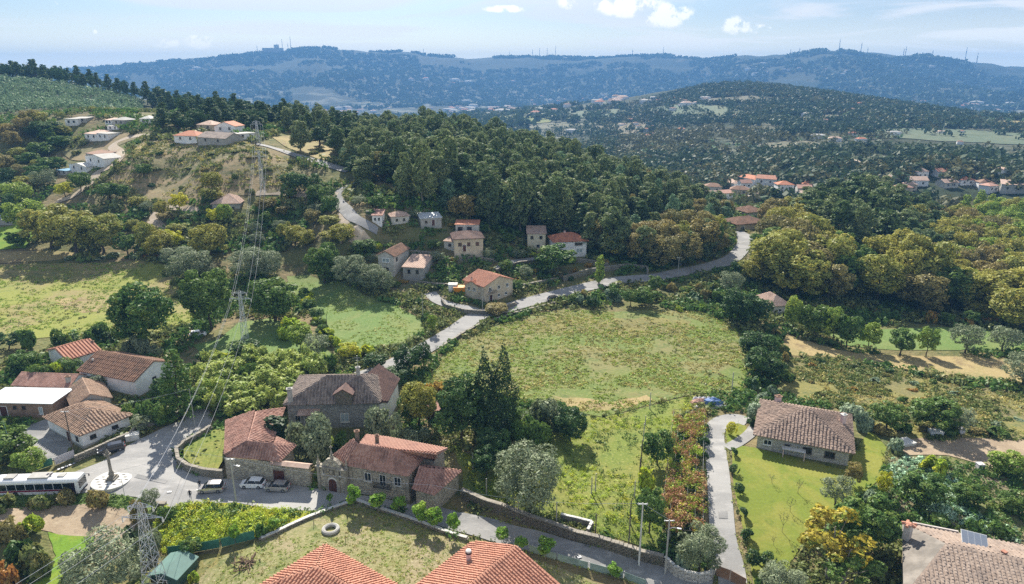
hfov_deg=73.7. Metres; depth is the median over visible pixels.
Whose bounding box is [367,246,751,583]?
verge grass
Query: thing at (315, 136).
pine tree
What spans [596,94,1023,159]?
pale wood
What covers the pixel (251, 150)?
hillside scrub
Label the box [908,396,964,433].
broadleaf tree
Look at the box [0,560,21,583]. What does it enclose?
red shrub
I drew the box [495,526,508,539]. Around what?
young fruit tree
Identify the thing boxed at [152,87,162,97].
pine tree
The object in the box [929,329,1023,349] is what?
orchard grass
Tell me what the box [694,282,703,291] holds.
ochre shrub
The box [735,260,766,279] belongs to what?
autumn tree
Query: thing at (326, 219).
autumn tree
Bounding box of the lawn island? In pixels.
[726,423,746,441]
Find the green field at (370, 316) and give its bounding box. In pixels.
[287,275,423,349]
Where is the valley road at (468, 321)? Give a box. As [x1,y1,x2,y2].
[354,231,752,373]
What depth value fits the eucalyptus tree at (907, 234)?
244.70 m
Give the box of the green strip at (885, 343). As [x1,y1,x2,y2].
[829,327,985,349]
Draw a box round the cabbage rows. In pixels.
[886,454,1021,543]
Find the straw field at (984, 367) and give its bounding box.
[781,335,1023,381]
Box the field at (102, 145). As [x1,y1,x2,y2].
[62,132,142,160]
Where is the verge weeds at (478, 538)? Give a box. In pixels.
[285,146,748,580]
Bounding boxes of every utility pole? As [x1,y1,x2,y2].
[61,410,74,454]
[226,458,239,501]
[638,502,647,565]
[664,519,680,574]
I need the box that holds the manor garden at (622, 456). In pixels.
[449,395,695,550]
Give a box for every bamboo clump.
[189,361,219,385]
[193,379,224,410]
[195,360,220,369]
[195,375,225,388]
[200,348,224,363]
[206,361,236,380]
[216,381,234,400]
[217,355,238,361]
[219,389,252,415]
[220,357,250,374]
[223,372,248,388]
[230,343,254,357]
[232,382,257,397]
[239,346,260,365]
[243,391,270,412]
[244,375,258,386]
[247,372,276,399]
[249,345,267,360]
[249,362,272,378]
[254,367,278,383]
[256,354,280,368]
[264,369,288,389]
[265,349,285,358]
[265,385,288,408]
[275,348,298,366]
[277,359,299,376]
[277,376,295,390]
[284,356,307,373]
[284,370,304,378]
[293,343,317,362]
[300,352,328,373]
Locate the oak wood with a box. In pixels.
[581,79,1023,202]
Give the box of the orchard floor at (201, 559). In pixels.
[84,554,228,583]
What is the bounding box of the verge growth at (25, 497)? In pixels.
[1,493,142,517]
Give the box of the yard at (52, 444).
[7,419,72,459]
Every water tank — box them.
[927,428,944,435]
[975,462,984,469]
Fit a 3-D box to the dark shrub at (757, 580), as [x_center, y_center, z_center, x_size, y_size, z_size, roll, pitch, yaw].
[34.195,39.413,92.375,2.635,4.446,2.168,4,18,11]
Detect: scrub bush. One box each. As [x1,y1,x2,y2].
[0,491,15,513]
[14,542,54,582]
[25,492,56,510]
[71,150,81,155]
[105,252,117,258]
[126,567,164,583]
[128,129,138,133]
[169,276,182,285]
[171,290,181,298]
[179,213,193,218]
[200,208,212,213]
[244,188,255,194]
[263,168,272,172]
[309,150,318,154]
[677,286,688,292]
[709,281,719,288]
[779,345,787,352]
[814,391,824,395]
[840,361,858,367]
[986,397,1001,402]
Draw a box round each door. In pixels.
[0,406,8,415]
[272,469,285,480]
[328,479,336,491]
[379,474,386,486]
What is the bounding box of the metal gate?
[53,450,73,464]
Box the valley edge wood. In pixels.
[667,146,1023,207]
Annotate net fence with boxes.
[3,423,52,471]
[166,530,254,555]
[528,544,645,583]
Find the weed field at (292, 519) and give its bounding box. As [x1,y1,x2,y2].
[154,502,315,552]
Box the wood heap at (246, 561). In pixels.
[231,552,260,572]
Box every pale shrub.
[120,335,149,354]
[133,527,161,559]
[145,344,163,356]
[364,404,402,437]
[396,424,430,442]
[519,397,561,431]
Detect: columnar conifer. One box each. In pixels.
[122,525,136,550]
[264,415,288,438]
[749,417,754,426]
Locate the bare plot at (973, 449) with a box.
[903,437,1023,467]
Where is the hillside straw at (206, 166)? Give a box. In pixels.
[107,140,303,200]
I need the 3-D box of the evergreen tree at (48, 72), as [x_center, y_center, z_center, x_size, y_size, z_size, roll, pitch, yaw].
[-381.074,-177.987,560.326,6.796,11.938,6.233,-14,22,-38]
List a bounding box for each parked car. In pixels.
[97,440,125,454]
[189,330,206,336]
[196,480,225,493]
[239,476,265,488]
[263,479,290,492]
[547,295,557,301]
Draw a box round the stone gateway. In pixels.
[315,445,349,493]
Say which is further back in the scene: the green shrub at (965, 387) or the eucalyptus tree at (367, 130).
the eucalyptus tree at (367, 130)
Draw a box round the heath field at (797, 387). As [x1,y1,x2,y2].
[778,358,1023,439]
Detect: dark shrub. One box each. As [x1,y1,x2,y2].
[3,538,32,564]
[12,359,29,371]
[563,273,573,280]
[608,290,616,300]
[686,291,700,298]
[748,378,757,385]
[754,571,773,583]
[762,391,774,400]
[774,332,785,339]
[816,358,826,362]
[881,366,893,372]
[908,370,924,375]
[939,425,960,436]
[955,378,973,384]
[982,429,997,437]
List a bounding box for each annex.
[443,235,452,250]
[465,277,479,300]
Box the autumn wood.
[581,80,1023,205]
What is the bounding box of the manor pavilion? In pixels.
[412,465,461,509]
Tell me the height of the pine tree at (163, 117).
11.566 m
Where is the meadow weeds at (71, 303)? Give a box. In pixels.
[0,262,170,332]
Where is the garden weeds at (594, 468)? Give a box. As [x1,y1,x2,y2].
[454,397,696,537]
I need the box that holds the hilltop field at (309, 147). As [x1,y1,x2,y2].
[273,135,336,158]
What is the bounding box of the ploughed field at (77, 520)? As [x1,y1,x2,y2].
[0,504,135,560]
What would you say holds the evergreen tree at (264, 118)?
on the ground at (296, 252)
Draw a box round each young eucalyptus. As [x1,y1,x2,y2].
[337,147,346,160]
[424,131,433,137]
[438,179,458,206]
[495,190,518,226]
[556,151,566,168]
[591,177,601,187]
[615,164,624,173]
[630,214,640,225]
[655,178,662,193]
[665,193,680,212]
[704,203,715,214]
[705,190,715,205]
[721,206,733,217]
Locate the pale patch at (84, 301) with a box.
[55,295,113,312]
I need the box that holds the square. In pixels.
[0,409,409,510]
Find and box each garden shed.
[148,550,198,583]
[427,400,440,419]
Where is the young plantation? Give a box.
[0,73,145,112]
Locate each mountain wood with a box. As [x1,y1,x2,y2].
[52,48,736,110]
[706,50,1023,112]
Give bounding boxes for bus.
[0,472,89,494]
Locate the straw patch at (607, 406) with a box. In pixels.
[552,395,651,411]
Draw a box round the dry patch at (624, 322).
[515,317,693,337]
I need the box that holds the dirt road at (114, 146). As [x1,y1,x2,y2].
[54,133,150,203]
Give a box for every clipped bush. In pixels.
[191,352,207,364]
[698,452,709,461]
[698,469,708,480]
[699,437,709,447]
[699,497,707,510]
[704,423,709,432]
[728,447,737,455]
[729,463,740,473]
[734,482,744,493]
[736,507,747,516]
[741,527,753,540]
[745,548,761,566]
[746,401,760,418]
[761,550,777,565]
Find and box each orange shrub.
[423,381,446,401]
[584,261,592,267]
[906,388,917,391]
[925,310,937,323]
[960,317,974,326]
[981,314,997,324]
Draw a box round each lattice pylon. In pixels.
[121,502,167,583]
[229,290,251,340]
[250,120,262,142]
[252,150,265,192]
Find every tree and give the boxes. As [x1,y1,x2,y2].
[0,64,12,75]
[0,120,12,130]
[0,123,17,135]
[0,130,23,147]
[0,153,14,170]
[0,167,17,183]
[0,181,33,203]
[0,193,14,213]
[0,198,47,237]
[0,331,17,348]
[0,425,37,459]
[3,232,28,245]
[5,349,40,369]
[6,147,30,157]
[9,163,27,176]
[9,446,47,473]
[10,61,23,74]
[12,116,33,135]
[12,175,42,186]
[14,152,39,162]
[15,110,49,122]
[15,203,76,248]
[17,63,25,78]
[18,109,42,122]
[21,121,65,133]
[22,163,51,175]
[24,59,33,76]
[25,142,52,156]
[27,168,57,184]
[28,157,47,167]
[30,60,39,76]
[36,127,56,139]
[36,157,67,168]
[37,66,49,77]
[38,210,105,252]
[44,68,51,81]
[45,135,72,147]
[50,68,57,79]
[53,126,71,135]
[53,181,74,196]
[55,69,64,80]
[55,333,79,345]
[56,522,148,583]
[57,357,83,372]
[59,69,68,81]
[66,171,91,191]
[71,65,85,80]
[73,74,81,84]
[74,213,124,251]
[76,73,88,84]
[84,69,95,86]
[86,75,96,86]
[88,374,106,382]
[91,72,102,86]
[94,183,117,199]
[95,330,113,341]
[102,74,113,90]
[104,281,176,339]
[111,232,137,253]
[112,78,121,92]
[112,184,131,197]
[120,80,129,93]
[124,219,140,231]
[127,196,148,205]
[129,82,139,98]
[129,413,153,429]
[132,221,156,252]
[134,164,152,175]
[138,200,152,210]
[139,81,151,104]
[139,488,159,508]
[141,229,175,254]
[148,92,152,108]
[148,93,158,107]
[149,378,168,396]
[151,108,171,128]
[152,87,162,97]
[152,102,170,116]
[152,201,170,213]
[155,211,177,220]
[158,246,191,263]
[162,229,183,245]
[164,91,176,112]
[164,223,190,231]
[164,246,215,276]
[166,111,188,129]
[168,192,188,209]
[172,90,180,99]
[176,99,192,116]
[176,116,194,130]
[177,267,232,328]
[178,535,202,553]
[182,110,201,127]
[182,386,208,405]
[187,99,194,108]
[188,223,228,258]
[192,94,203,108]
[194,109,205,122]
[196,377,220,390]
[197,104,209,113]
[198,187,223,202]
[199,171,222,186]
[200,114,213,121]
[204,97,219,111]
[206,208,220,220]
[207,108,221,120]
[212,91,218,106]
[214,97,223,106]
[216,204,232,222]
[217,102,227,112]
[217,109,232,120]
[226,246,270,277]
[226,338,262,355]
[227,109,237,119]
[227,524,239,544]
[228,93,236,103]
[232,99,249,110]
[232,113,251,126]
[238,109,253,114]
[239,110,251,117]
[242,277,299,320]
[245,114,263,128]
[245,248,282,278]
[247,221,261,231]
[247,232,264,243]
[252,100,260,109]
[252,112,267,123]
[254,196,277,210]
[257,101,268,113]
[258,211,271,221]
[267,111,280,121]
[267,518,279,528]
[269,105,277,120]
[271,220,284,228]
[275,206,289,214]
[276,102,284,118]
[276,221,290,236]
[277,98,290,112]
[279,171,306,188]
[279,184,296,197]
[280,106,295,130]
[283,225,305,244]
[284,410,331,464]
[285,321,314,348]
[287,108,301,124]
[288,120,310,150]
[291,102,301,116]
[294,116,310,134]
[294,230,314,248]
[295,173,324,192]
[297,103,310,121]
[298,287,309,293]
[301,299,316,306]
[302,241,340,283]
[302,333,329,353]
[303,112,314,131]
[303,208,321,225]
[305,184,324,202]
[308,203,321,209]
[308,308,324,316]
[309,126,327,147]
[310,102,322,122]
[312,106,328,127]
[314,121,323,144]
[315,328,323,332]
[317,185,336,199]
[317,214,340,225]
[317,435,334,449]
[318,229,334,241]
[320,111,329,140]
[321,195,339,213]
[324,123,331,136]
[324,126,345,156]
[326,493,333,500]
[328,223,354,243]
[329,116,336,127]
[332,254,368,286]
[334,110,342,125]
[335,139,349,155]
[337,342,358,357]
[339,136,359,163]
[340,112,351,120]
[341,115,352,129]
[343,127,352,139]
[343,156,357,172]
[346,484,360,511]
[349,239,375,251]
[350,129,367,155]
[351,127,366,140]
[351,157,372,184]
[351,195,367,204]
[354,142,374,177]
[355,263,386,287]
[360,119,370,125]
[361,145,376,173]
[361,352,387,367]
[362,124,375,141]
[362,182,374,190]
[367,137,377,150]
[367,253,377,262]
[368,492,385,506]
[369,118,379,125]
[369,127,387,149]
[369,195,385,208]
[369,269,395,292]
[372,121,383,136]
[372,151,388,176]
[372,152,395,182]
[375,136,385,152]
[376,117,384,126]
[378,131,393,152]
[384,113,395,120]
[386,140,409,155]
[386,363,410,385]
[388,120,402,136]
[388,136,414,178]
[390,118,402,134]
[390,495,406,509]
[391,343,422,371]
[392,151,414,197]
[396,389,421,424]
[398,381,436,426]
[399,132,413,143]
[400,114,412,129]
[401,121,412,131]
[407,133,424,144]
[408,136,433,174]
[408,209,419,218]
[409,116,420,131]
[410,120,424,135]
[411,123,424,139]
[411,140,437,204]
[411,500,427,526]
[416,116,426,131]
[417,105,429,117]
[417,340,430,363]
[423,115,432,128]
[424,506,442,531]
[426,109,436,115]
[426,239,441,249]
[427,114,445,132]
[427,135,439,148]
[427,137,435,149]
[427,314,437,331]
[428,149,452,197]
[431,129,440,135]
[431,250,444,261]
[432,128,452,150]
[433,128,458,170]
[434,371,485,440]
[436,135,459,182]
[438,109,446,121]
[440,121,456,137]
[445,118,459,131]
[446,194,476,217]
[446,512,460,536]
[447,167,472,195]
[452,130,465,136]
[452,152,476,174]
[456,118,463,129]
[456,169,480,210]
[457,134,467,138]
[457,137,472,150]
[457,143,463,153]
[459,114,467,119]
[460,116,478,133]
[460,138,471,152]
[462,152,477,170]
[466,140,483,158]
[468,131,476,139]
[470,125,479,137]
[470,444,501,476]
[471,161,510,213]
[472,151,487,165]
[473,130,488,150]
[474,172,502,227]
[475,127,488,142]
[475,142,493,153]
[476,154,501,180]
[476,426,510,454]
[479,223,488,232]
[481,247,494,256]
[483,149,506,176]
[484,122,495,130]
[485,156,504,181]
[485,302,507,315]
[486,128,493,141]
[487,128,507,150]
[488,116,499,128]
[488,136,504,151]
[492,438,562,512]
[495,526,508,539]
[496,126,508,141]
[498,148,514,181]
[498,259,512,270]
[502,132,510,145]
[502,171,537,231]
[504,132,520,147]
[505,154,523,180]
[505,160,530,190]
[506,138,517,150]
[511,172,539,225]
[511,249,526,256]
[513,145,525,157]
[513,279,522,289]
[514,129,525,138]
[514,535,528,549]
[518,136,528,143]
[519,264,532,275]
[521,131,532,137]
[522,142,533,164]
[523,138,534,152]
[523,160,538,183]
[527,130,543,141]
[529,133,545,147]
[530,176,564,234]
[531,180,545,222]
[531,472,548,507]
[532,147,542,162]
[532,156,548,180]
[533,243,576,273]
[537,535,555,560]
[539,146,551,159]
[539,173,551,195]
[540,159,562,175]
[545,144,552,155]
[545,177,570,231]
[546,130,556,141]
[547,136,555,159]
[547,266,558,276]
[548,142,562,159]
[549,145,566,165]
[549,172,569,194]
[551,187,578,233]
[552,152,562,171]
[552,405,588,440]
[554,142,568,155]
[555,136,565,142]
[562,153,579,170]
[563,138,571,152]
[563,157,580,171]
[563,177,581,225]
[564,167,575,177]
[566,138,581,159]
[567,202,595,233]
[568,181,586,208]
[568,293,576,301]
[571,163,584,177]
[573,163,593,183]
[575,190,596,216]
[578,182,598,204]
[579,154,594,167]
[579,191,605,233]
[579,212,603,250]
[584,164,600,181]
[586,295,599,307]
[587,144,604,162]
[587,218,604,247]
[590,156,614,179]
[593,153,608,168]
[593,171,615,184]
[597,185,603,195]
[597,206,630,254]
[598,197,627,228]
[599,172,616,182]
[599,179,608,189]
[599,195,609,213]
[599,233,627,255]
[600,176,627,198]
[602,185,628,212]
[606,180,622,206]
[607,561,622,580]
[609,287,619,294]
[613,216,632,254]
[614,199,629,220]
[615,161,630,176]
[619,188,629,207]
[621,155,630,173]
[622,176,638,196]
[622,289,638,305]
[626,232,656,262]
[628,159,642,179]
[628,196,646,220]
[630,155,641,169]
[631,221,655,232]
[632,200,650,221]
[633,178,641,196]
[633,185,654,211]
[633,225,658,263]
[634,286,660,305]
[634,486,665,533]
[637,163,646,173]
[640,171,648,185]
[640,429,676,463]
[641,182,660,198]
[642,172,655,183]
[643,233,682,268]
[646,185,664,213]
[647,211,661,222]
[648,275,661,289]
[652,169,670,188]
[652,219,675,226]
[653,221,681,241]
[654,245,671,261]
[655,165,670,178]
[660,179,675,205]
[661,209,684,223]
[669,224,691,238]
[670,179,682,199]
[671,170,683,179]
[672,193,688,211]
[673,231,703,265]
[674,237,695,265]
[674,520,727,571]
[675,186,694,201]
[677,220,689,228]
[678,209,705,224]
[680,175,690,190]
[680,199,694,211]
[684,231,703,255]
[687,218,720,248]
[689,184,703,198]
[689,210,715,221]
[692,202,704,212]
[693,198,706,208]
[695,183,710,199]
[699,225,717,256]
[706,238,724,252]
[708,197,721,212]
[709,214,727,232]
[711,223,723,244]
[715,190,727,201]
[718,291,726,300]
[719,199,736,210]
[719,201,734,212]
[719,270,746,289]
[719,287,759,321]
[722,232,729,247]
[730,261,744,277]
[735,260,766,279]
[739,330,779,353]
[742,295,774,320]
[743,346,787,378]
[749,226,780,241]
[749,228,810,264]
[749,230,813,285]
[754,213,788,234]
[756,202,779,218]
[758,559,808,583]
[762,197,787,210]
[763,247,832,294]
[765,206,795,228]
[778,196,792,206]
[779,217,820,237]
[784,295,805,327]
[789,188,817,207]
[789,197,803,209]
[789,202,815,213]
[790,241,834,279]
[793,214,831,236]
[794,212,812,218]
[796,200,808,211]
[797,502,876,580]
[798,304,833,333]
[801,231,830,259]
[802,186,811,190]
[803,199,825,213]
[804,194,812,202]
[810,264,855,298]
[811,190,828,204]
[811,234,856,271]
[813,183,831,195]
[816,200,840,222]
[817,227,858,250]
[819,475,855,504]
[821,529,887,583]
[824,177,843,191]
[824,306,847,340]
[825,194,839,214]
[825,199,856,230]
[828,223,849,232]
[833,231,858,249]
[833,252,871,293]
[833,493,902,552]
[834,520,862,534]
[835,187,851,208]
[836,314,864,347]
[839,203,879,241]
[840,180,847,187]
[844,461,862,482]
[845,181,857,190]
[845,185,859,199]
[846,172,859,184]
[850,187,869,202]
[850,203,859,210]
[851,199,864,209]
[852,176,867,191]
[853,240,865,244]
[854,243,876,255]
[854,249,877,284]
[854,254,912,299]
[857,234,896,258]
[857,322,882,345]
[860,172,869,179]
[862,174,883,190]
[864,186,890,202]
[868,194,885,211]
[868,400,909,429]
[870,207,883,220]
[872,209,902,238]
[872,211,903,237]
[873,182,894,197]
[875,197,891,214]
[876,471,893,491]
[877,239,929,300]
[879,202,899,212]
[881,175,894,188]
[881,227,932,269]
[889,185,913,201]
[889,326,917,354]
[891,193,911,210]
[894,183,913,202]
[894,270,950,310]
[897,209,916,221]
[898,229,920,238]
[898,234,962,281]
[900,202,928,217]
[900,469,949,504]
[901,206,919,220]
[903,210,919,224]
[904,217,922,230]
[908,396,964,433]
[912,196,921,206]
[912,227,929,236]
[916,326,940,355]
[918,191,931,200]
[918,203,929,216]
[918,212,929,222]
[919,222,933,229]
[924,219,936,223]
[925,209,941,219]
[925,219,952,239]
[925,228,940,241]
[926,200,944,209]
[931,234,943,242]
[931,266,979,307]
[932,205,953,216]
[932,214,962,220]
[933,226,963,240]
[939,210,949,218]
[940,217,975,231]
[942,230,957,240]
[947,323,987,353]
[948,203,971,214]
[950,231,980,247]
[951,481,985,503]
[952,206,980,220]
[952,258,975,269]
[952,265,987,287]
[952,407,977,430]
[954,247,983,267]
[955,224,982,239]
[956,245,974,252]
[956,269,1014,309]
[959,214,983,220]
[962,310,982,321]
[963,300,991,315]
[965,218,985,226]
[972,260,1008,274]
[973,200,998,212]
[974,223,985,233]
[974,246,1005,264]
[976,201,1001,215]
[977,240,1004,252]
[978,215,1014,227]
[978,236,998,243]
[980,224,1016,237]
[981,268,995,272]
[981,313,994,320]
[983,226,1022,242]
[985,209,1001,217]
[986,325,1023,350]
[987,449,1023,473]
[988,286,1023,328]
[990,197,1006,203]
[992,236,1023,251]
[992,266,1023,311]
[995,214,1021,223]
[996,488,1023,511]
[997,209,1023,222]
[997,256,1023,270]
[999,251,1023,267]
[1000,198,1021,210]
[1001,351,1023,386]
[1004,246,1018,255]
[1008,204,1020,211]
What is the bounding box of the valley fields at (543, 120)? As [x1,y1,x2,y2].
[482,113,550,123]
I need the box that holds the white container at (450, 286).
[448,282,457,291]
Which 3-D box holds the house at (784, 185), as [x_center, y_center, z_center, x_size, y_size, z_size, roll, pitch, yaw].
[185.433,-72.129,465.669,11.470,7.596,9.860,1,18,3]
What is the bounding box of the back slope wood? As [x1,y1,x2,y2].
[9,64,620,156]
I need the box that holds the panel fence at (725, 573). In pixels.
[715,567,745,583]
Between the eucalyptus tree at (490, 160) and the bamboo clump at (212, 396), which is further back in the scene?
the eucalyptus tree at (490, 160)
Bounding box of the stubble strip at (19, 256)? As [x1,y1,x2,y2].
[0,250,75,262]
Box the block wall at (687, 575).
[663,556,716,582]
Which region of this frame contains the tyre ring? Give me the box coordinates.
[321,523,339,535]
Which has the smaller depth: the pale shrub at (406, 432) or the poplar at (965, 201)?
the pale shrub at (406, 432)
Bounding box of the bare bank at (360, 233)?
[335,213,370,243]
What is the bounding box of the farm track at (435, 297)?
[425,291,480,309]
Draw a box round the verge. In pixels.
[0,493,156,518]
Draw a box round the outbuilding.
[0,387,71,417]
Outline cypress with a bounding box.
[470,339,521,441]
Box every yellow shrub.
[15,513,44,531]
[46,361,64,372]
[187,570,199,583]
[209,352,232,361]
[276,316,300,339]
[300,296,314,301]
[318,327,334,335]
[328,335,340,346]
[356,344,374,358]
[375,243,382,248]
[638,466,655,490]
[675,305,682,311]
[918,454,948,476]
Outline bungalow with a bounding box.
[753,394,855,465]
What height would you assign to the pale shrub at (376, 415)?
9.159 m
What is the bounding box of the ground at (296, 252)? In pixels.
[0,48,1023,583]
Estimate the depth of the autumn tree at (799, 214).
256.89 m
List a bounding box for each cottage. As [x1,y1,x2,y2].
[371,209,385,226]
[388,211,410,224]
[417,212,441,228]
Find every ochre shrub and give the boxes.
[0,515,28,543]
[53,487,75,506]
[85,489,109,508]
[129,499,147,523]
[580,289,586,298]
[666,282,677,291]
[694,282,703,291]
[700,289,711,301]
[771,328,781,334]
[781,351,790,361]
[872,423,887,435]
[917,425,931,434]
[967,426,989,434]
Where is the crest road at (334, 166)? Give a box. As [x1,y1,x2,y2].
[256,143,347,171]
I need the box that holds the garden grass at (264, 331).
[192,318,330,356]
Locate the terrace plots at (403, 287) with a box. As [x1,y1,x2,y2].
[365,247,571,298]
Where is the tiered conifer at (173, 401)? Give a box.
[156,348,205,421]
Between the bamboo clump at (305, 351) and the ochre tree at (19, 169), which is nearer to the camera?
the bamboo clump at (305, 351)
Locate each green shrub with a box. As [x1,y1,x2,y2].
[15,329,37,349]
[24,364,54,372]
[49,327,74,344]
[82,321,108,343]
[120,402,141,421]
[140,400,172,425]
[156,506,177,522]
[173,277,181,282]
[218,392,235,408]
[233,365,248,380]
[244,362,256,374]
[255,522,269,537]
[297,290,307,298]
[310,316,325,325]
[314,353,337,370]
[317,324,328,332]
[334,430,354,448]
[364,209,375,214]
[414,297,421,304]
[437,284,444,289]
[507,414,533,442]
[511,407,528,422]
[526,420,551,446]
[558,296,570,303]
[596,294,606,300]
[679,285,690,291]
[707,291,719,300]
[743,377,761,388]
[756,377,767,386]
[777,343,789,351]
[780,369,794,381]
[871,490,900,511]
[891,512,915,522]
[897,396,908,402]
[902,423,912,433]
[929,378,937,383]
[929,512,951,527]
[961,386,972,390]
[965,519,986,534]
[988,425,1010,438]
[989,519,1014,539]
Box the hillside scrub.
[109,140,303,200]
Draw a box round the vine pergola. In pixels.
[661,408,707,540]
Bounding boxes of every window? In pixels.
[38,407,43,414]
[90,433,96,439]
[295,415,301,422]
[340,413,349,422]
[364,472,371,482]
[382,258,389,262]
[394,477,401,486]
[576,248,582,252]
[762,439,771,446]
[803,447,811,454]
[824,451,834,459]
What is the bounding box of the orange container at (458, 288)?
[453,285,464,294]
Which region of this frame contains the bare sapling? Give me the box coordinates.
[779,508,789,528]
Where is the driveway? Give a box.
[704,414,748,583]
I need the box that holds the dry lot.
[193,503,597,583]
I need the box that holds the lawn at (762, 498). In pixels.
[732,431,885,583]
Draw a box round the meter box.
[155,501,166,507]
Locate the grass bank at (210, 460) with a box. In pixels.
[184,426,224,468]
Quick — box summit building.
[262,45,283,52]
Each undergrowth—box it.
[0,105,1023,583]
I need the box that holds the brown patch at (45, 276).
[21,268,103,283]
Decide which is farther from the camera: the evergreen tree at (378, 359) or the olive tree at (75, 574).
the evergreen tree at (378, 359)
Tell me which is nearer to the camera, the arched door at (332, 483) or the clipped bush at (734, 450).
the arched door at (332, 483)
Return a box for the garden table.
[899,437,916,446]
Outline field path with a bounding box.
[147,205,200,230]
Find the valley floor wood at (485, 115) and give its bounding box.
[372,99,628,127]
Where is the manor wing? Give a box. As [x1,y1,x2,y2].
[224,407,312,486]
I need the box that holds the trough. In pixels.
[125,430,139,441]
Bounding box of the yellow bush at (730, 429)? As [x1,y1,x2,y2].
[726,421,737,433]
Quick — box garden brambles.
[456,399,698,543]
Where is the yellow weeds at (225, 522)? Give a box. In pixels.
[153,498,291,554]
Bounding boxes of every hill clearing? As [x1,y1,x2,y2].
[569,109,625,117]
[592,122,645,133]
[649,104,744,115]
[710,96,787,102]
[758,140,819,148]
[873,128,1023,143]
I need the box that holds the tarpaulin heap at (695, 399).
[690,396,725,408]
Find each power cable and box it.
[18,512,127,582]
[48,512,152,582]
[68,412,226,457]
[125,312,226,518]
[129,298,232,510]
[155,299,245,508]
[168,304,250,512]
[231,458,424,484]
[434,485,626,503]
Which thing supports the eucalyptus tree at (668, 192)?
on the ground at (296, 252)
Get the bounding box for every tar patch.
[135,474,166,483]
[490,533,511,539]
[718,511,727,518]
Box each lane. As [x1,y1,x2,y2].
[335,184,378,234]
[404,500,713,583]
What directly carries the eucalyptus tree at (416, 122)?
on the ground at (296, 252)
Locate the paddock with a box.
[0,225,33,249]
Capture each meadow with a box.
[0,261,191,340]
[429,309,746,416]
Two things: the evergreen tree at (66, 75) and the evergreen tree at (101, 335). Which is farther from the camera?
the evergreen tree at (66, 75)
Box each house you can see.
[0,214,13,224]
[10,372,86,387]
[42,399,132,448]
[46,338,101,366]
[56,168,70,174]
[65,118,81,125]
[66,377,112,405]
[69,162,94,172]
[75,117,93,122]
[76,350,174,395]
[83,130,112,140]
[85,153,120,166]
[86,150,115,154]
[97,132,119,140]
[105,118,115,124]
[107,125,119,129]
[112,117,134,125]
[139,115,154,123]
[172,130,202,143]
[196,120,219,130]
[197,131,242,144]
[210,193,243,208]
[214,121,243,131]
[234,132,254,139]
[260,544,397,583]
[283,361,399,428]
[333,429,447,502]
[375,242,410,276]
[402,254,432,279]
[416,540,559,583]
[449,230,484,256]
[454,220,479,230]
[463,269,514,303]
[526,225,546,249]
[547,230,588,256]
[563,103,570,107]
[594,100,604,104]
[639,99,651,103]
[680,101,692,105]
[704,183,721,189]
[721,189,732,198]
[722,215,764,229]
[724,179,737,188]
[730,185,749,194]
[736,205,761,217]
[737,179,751,187]
[738,174,755,185]
[753,291,788,314]
[755,174,778,185]
[774,181,793,191]
[795,184,812,192]
[801,180,812,184]
[828,136,841,141]
[855,137,866,141]
[886,131,901,134]
[894,185,913,191]
[901,181,918,190]
[901,520,1023,583]
[903,176,929,185]
[914,168,929,176]
[930,168,948,177]
[935,179,959,187]
[957,176,974,184]
[974,179,994,187]
[978,183,998,193]
[995,167,1011,181]
[999,179,1023,193]
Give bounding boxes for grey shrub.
[575,295,584,302]
[604,288,622,302]
[675,553,691,569]
[754,391,768,401]
[767,384,778,397]
[839,402,864,416]
[854,407,874,432]
[863,488,876,501]
[869,377,880,382]
[887,437,904,452]
[910,381,918,385]
[990,420,1002,426]
[1013,416,1023,421]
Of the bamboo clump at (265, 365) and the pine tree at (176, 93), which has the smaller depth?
the bamboo clump at (265, 365)
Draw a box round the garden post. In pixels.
[628,518,630,543]
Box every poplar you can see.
[595,254,604,283]
[960,194,972,205]
[972,189,986,207]
[983,222,998,230]
[988,193,997,200]
[1012,221,1021,226]
[1016,201,1023,219]
[1019,224,1023,236]
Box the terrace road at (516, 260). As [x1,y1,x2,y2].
[494,257,551,268]
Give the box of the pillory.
[91,449,131,491]
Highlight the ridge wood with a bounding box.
[63,45,973,69]
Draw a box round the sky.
[0,0,1023,68]
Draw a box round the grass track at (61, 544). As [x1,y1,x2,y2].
[32,532,95,583]
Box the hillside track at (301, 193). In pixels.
[256,190,337,196]
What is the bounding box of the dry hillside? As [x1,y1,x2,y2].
[105,140,306,202]
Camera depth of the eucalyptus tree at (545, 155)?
332.53 m
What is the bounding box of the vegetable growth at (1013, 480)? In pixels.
[866,455,1023,541]
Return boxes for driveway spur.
[721,425,754,448]
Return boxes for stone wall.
[74,427,136,461]
[138,411,179,429]
[174,425,224,478]
[258,501,355,540]
[355,498,468,540]
[408,250,439,256]
[409,279,447,285]
[441,298,516,313]
[441,301,557,347]
[448,256,494,263]
[460,488,664,566]
[495,260,557,272]
[523,278,558,286]
[560,513,593,531]
[563,263,648,281]
[575,258,609,265]
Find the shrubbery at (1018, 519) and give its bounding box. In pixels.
[861,456,1023,544]

